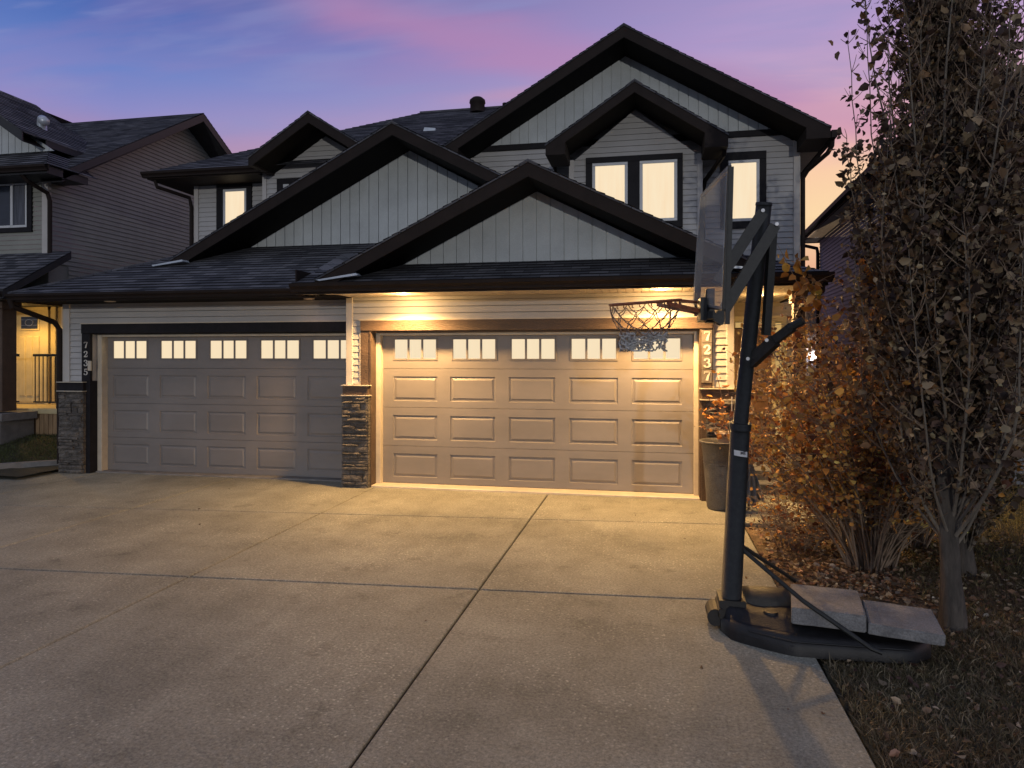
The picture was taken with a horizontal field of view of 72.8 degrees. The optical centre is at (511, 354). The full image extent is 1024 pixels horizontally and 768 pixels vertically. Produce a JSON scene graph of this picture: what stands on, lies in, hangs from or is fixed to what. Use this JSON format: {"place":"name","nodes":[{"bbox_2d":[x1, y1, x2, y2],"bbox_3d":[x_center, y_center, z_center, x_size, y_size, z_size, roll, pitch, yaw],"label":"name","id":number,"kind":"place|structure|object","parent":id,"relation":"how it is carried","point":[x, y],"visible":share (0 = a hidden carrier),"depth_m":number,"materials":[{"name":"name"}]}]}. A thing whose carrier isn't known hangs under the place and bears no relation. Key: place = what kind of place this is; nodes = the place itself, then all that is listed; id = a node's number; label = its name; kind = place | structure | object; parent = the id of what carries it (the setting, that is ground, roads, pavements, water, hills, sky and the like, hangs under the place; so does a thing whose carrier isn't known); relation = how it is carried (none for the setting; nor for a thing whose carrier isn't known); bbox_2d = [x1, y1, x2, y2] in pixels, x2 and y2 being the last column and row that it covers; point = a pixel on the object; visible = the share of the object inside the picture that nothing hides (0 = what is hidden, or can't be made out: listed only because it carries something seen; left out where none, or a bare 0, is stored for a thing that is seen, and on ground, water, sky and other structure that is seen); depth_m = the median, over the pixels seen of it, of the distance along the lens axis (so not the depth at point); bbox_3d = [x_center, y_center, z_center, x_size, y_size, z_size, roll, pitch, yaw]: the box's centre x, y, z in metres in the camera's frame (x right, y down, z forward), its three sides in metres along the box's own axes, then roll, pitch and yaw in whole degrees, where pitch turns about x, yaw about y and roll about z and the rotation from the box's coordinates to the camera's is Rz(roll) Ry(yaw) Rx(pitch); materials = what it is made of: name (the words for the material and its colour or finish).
{"place":"outdoors","nodes":[
{"label":"outdoors","id":0,"kind":"place"},
{"bbox_2d":[0,433,59,476],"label":"neighbour lawn","id":1,"kind":"structure","parent":0,"point":[17,472],"depth_m":12.63,"materials":[{"name":"plant"}]},
{"bbox_2d":[0,471,875,767],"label":"driveway","id":2,"kind":"structure","parent":0,"point":[160,621],"depth_m":5.08,"materials":[{"name":"concrete"}]},
{"bbox_2d":[4,23,836,501],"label":"duplex house","id":3,"kind":"structure","parent":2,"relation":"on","point":[422,299],"depth_m":11.49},
{"bbox_2d":[108,336,345,477],"bbox_3d":[-4.855,0.856,11.887,4.860,2.418,0.063,0,0,11],"label":"garage door","id":4,"kind":"structure","parent":3,"relation":"in","point":[249,405],"depth_m":11.87,"materials":[{"name":"paint"}]},
{"bbox_2d":[216,183,252,229],"bbox_3d":[-5.871,-3.070,14.690,0.820,1.060,0.053,0,0,11],"label":"window","id":5,"kind":"structure","parent":3,"relation":"in","point":[232,200],"depth_m":14.70,"materials":[{"name":"beige glass"}]},
{"bbox_2d":[277,178,298,190],"bbox_3d":[-3.765,-3.030,13.764,1.930,0.980,0.053,0,0,11],"label":"window","id":6,"kind":"structure","parent":3,"relation":"in","point":[281,183],"depth_m":13.90,"materials":[{"name":"black plastic"}]},
{"bbox_2d":[383,334,693,493],"bbox_3d":[0.305,0.854,10.611,4.840,2.403,0.063,0,0,11],"label":"garage door","id":7,"kind":"structure","parent":3,"relation":"in","point":[577,412],"depth_m":10.57,"materials":[{"name":"paint"}]},
{"bbox_2d":[586,153,682,226],"bbox_3d":[2.117,-2.825,12.091,1.660,1.270,0.053,0,0,11],"label":"window","id":8,"kind":"structure","parent":3,"relation":"in","point":[652,184],"depth_m":12.05,"materials":[{"name":"beige glass"}]},
{"bbox_2d":[720,150,765,228],"bbox_3d":[4.063,-2.890,12.215,0.770,1.340,0.053,0,0,11],"label":"window","id":9,"kind":"structure","parent":3,"relation":"in","point":[749,185],"depth_m":12.21,"materials":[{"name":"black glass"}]},
{"bbox_2d":[735,329,771,456],"bbox_3d":[4.120,0.650,11.860,0.600,2.180,0.132,0,0,11],"label":"front door","id":10,"kind":"structure","parent":3,"relation":"in","point":[760,405],"depth_m":11.86,"materials":[{"name":"metal"}]},
{"bbox_2d":[350,497,546,767],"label":"joint","id":11,"kind":"object","parent":2,"relation":"in","point":[433,653],"depth_m":4.70,"materials":[{"name":"grey concrete"}]},
{"bbox_2d":[699,438,728,511],"bbox_3d":[2.807,1.604,9.292,0.600,0.912,0.600,0,0,11],"label":"planter tub","id":12,"kind":"object","parent":2,"relation":"on","point":[715,460],"visible":0.62,"depth_m":9.11,"materials":[{"name":"grey plastic"}]},
{"bbox_2d":[699,370,731,442],"bbox_3d":[2.759,0.811,9.168,0.562,1.218,0.616,0,0,11],"label":"potted plant","id":13,"kind":"object","parent":12,"relation":"in","point":[721,404],"visible":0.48,"depth_m":9.18,"materials":[{"name":"plant"}]},
{"bbox_2d":[609,165,930,663],"bbox_3d":[1.875,0.387,5.066,2.374,3.357,1.269,0,0,-14],"label":"basketball hoop","id":14,"kind":"object","parent":2,"relation":"on","point":[753,616],"visible":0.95,"depth_m":4.92,"materials":[{"name":"plastic"}]},
{"bbox_2d":[790,584,865,632],"bbox_3d":[2.276,1.827,5.039,0.472,0.118,0.553,-1,0,21],"label":"concrete paver","id":15,"kind":"object","parent":14,"relation":"on","point":[844,608],"visible":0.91,"depth_m":4.86,"materials":[{"name":"grey concrete"}]},
{"bbox_2d":[862,600,945,645],"bbox_3d":[2.706,1.857,4.837,0.453,0.078,0.503,2,1,22],"label":"concrete paver","id":16,"kind":"object","parent":14,"relation":"on","point":[909,623],"visible":0.94,"depth_m":4.71,"materials":[{"name":"grey concrete"}]},
{"bbox_2d":[0,0,1023,268],"label":"sky","id":17,"kind":"structure","parent":0,"point":[253,68],"materials":[{"name":"purple"}]},
{"bbox_2d":[52,405,1018,767],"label":"ground","id":18,"kind":"structure","parent":0,"point":[832,685],"depth_m":4.26,"materials":[{"name":"soil"}]},
{"bbox_2d":[0,460,58,469],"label":"concrete kerb","id":19,"kind":"structure","parent":18,"relation":"on","point":[25,464],"depth_m":12.33,"materials":[{"name":"grey concrete"}]},
{"bbox_2d":[0,91,231,444],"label":"neighbour house","id":20,"kind":"structure","parent":18,"relation":"on","point":[96,195],"depth_m":15.30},
{"bbox_2d":[0,183,32,232],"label":"window","id":21,"kind":"structure","parent":20,"relation":"in","point":[5,227],"depth_m":14.81,"materials":[{"name":"white plastic"}]},
{"bbox_2d":[17,310,43,402],"bbox_3d":[-10.602,0.050,15.303,0.740,2.040,0.091,0,0,11],"label":"front door","id":22,"kind":"structure","parent":20,"relation":"in","point":[30,330],"depth_m":15.28,"materials":[{"name":"yellow glass"}]},
{"bbox_2d":[806,292,815,402],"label":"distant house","id":23,"kind":"structure","parent":18,"relation":"on","point":[810,317],"depth_m":29.10,"materials":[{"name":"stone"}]},
{"bbox_2d":[747,464,764,508],"bbox_3d":[3.197,1.720,9.204,0.323,0.680,0.172,0,0,11],"label":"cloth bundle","id":24,"kind":"object","parent":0,"point":[753,482],"visible":0.54,"depth_m":9.20,"materials":[{"name":"grey fabric"}]},
{"bbox_2d":[745,495,865,528],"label":"walkway","id":25,"kind":"structure","parent":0,"point":[749,518],"depth_m":8.95,"materials":[{"name":"concrete"}]},
{"bbox_2d":[745,526,1023,633],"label":"mulch bed","id":26,"kind":"object","parent":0,"point":[755,538],"visible":0.24,"depth_m":6.65,"materials":[{"name":"brown plant"}]},
{"bbox_2d":[746,466,844,552],"bbox_3d":[3.120,1.693,7.544,1.430,0.889,1.401,0,0,11],"label":"arching shrub","id":27,"kind":"object","parent":26,"relation":"on","point":[777,511],"visible":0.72,"depth_m":7.44,"materials":[{"name":"orange plant"}]},
{"bbox_2d":[693,241,1023,572],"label":"arching shrub","id":28,"kind":"object","parent":26,"relation":"on","point":[854,492],"visible":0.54,"depth_m":6.61,"materials":[{"name":"brown plant"}]},
{"bbox_2d":[749,527,1023,637],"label":"fallen leaves","id":29,"kind":"object","parent":26,"relation":"on","point":[883,584],"visible":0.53,"depth_m":6.45,"materials":[{"name":"brown plant"}]},
{"bbox_2d":[752,239,1020,551],"bbox_3d":[4.364,0.394,7.814,3.477,3.485,3.498,0,0,11],"label":"arching shrub","id":30,"kind":"object","parent":26,"relation":"on","point":[919,537],"visible":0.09,"depth_m":7.44,"materials":[{"name":"orange plant"}]},
{"bbox_2d":[828,0,1023,633],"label":"columnar tree","id":31,"kind":"object","parent":26,"relation":"on","point":[949,328],"visible":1,"depth_m":5.09,"materials":[{"name":"brown plant"}]},
{"bbox_2d":[844,0,1023,578],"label":"columnar tree","id":32,"kind":"object","parent":26,"relation":"on","point":[978,528],"visible":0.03,"depth_m":6.44,"materials":[{"name":"brown plant"}]},
{"bbox_2d":[808,429,1023,578],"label":"side lawn","id":33,"kind":"structure","parent":0,"point":[1007,545],"depth_m":7.74,"materials":[{"name":"plant"}]},
{"bbox_2d":[805,74,1023,484],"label":"neighbour house","id":34,"kind":"structure","parent":33,"relation":"on","point":[830,255],"depth_m":17.82,"materials":[{"name":"stone"}]},
{"bbox_2d":[869,484,1023,625],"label":"side grass","id":35,"kind":"structure","parent":33,"relation":"on","point":[997,538],"depth_m":6.76,"materials":[{"name":"plant"}]},
{"bbox_2d":[818,617,1023,767],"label":"lawn","id":36,"kind":"structure","parent":0,"point":[845,704],"depth_m":4.07,"materials":[{"name":"plant"}]},
{"bbox_2d":[752,520,1023,767],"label":"lawn litter","id":37,"kind":"object","parent":36,"relation":"on","point":[929,710],"visible":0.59,"depth_m":4.90,"materials":[{"name":"brown plant"}]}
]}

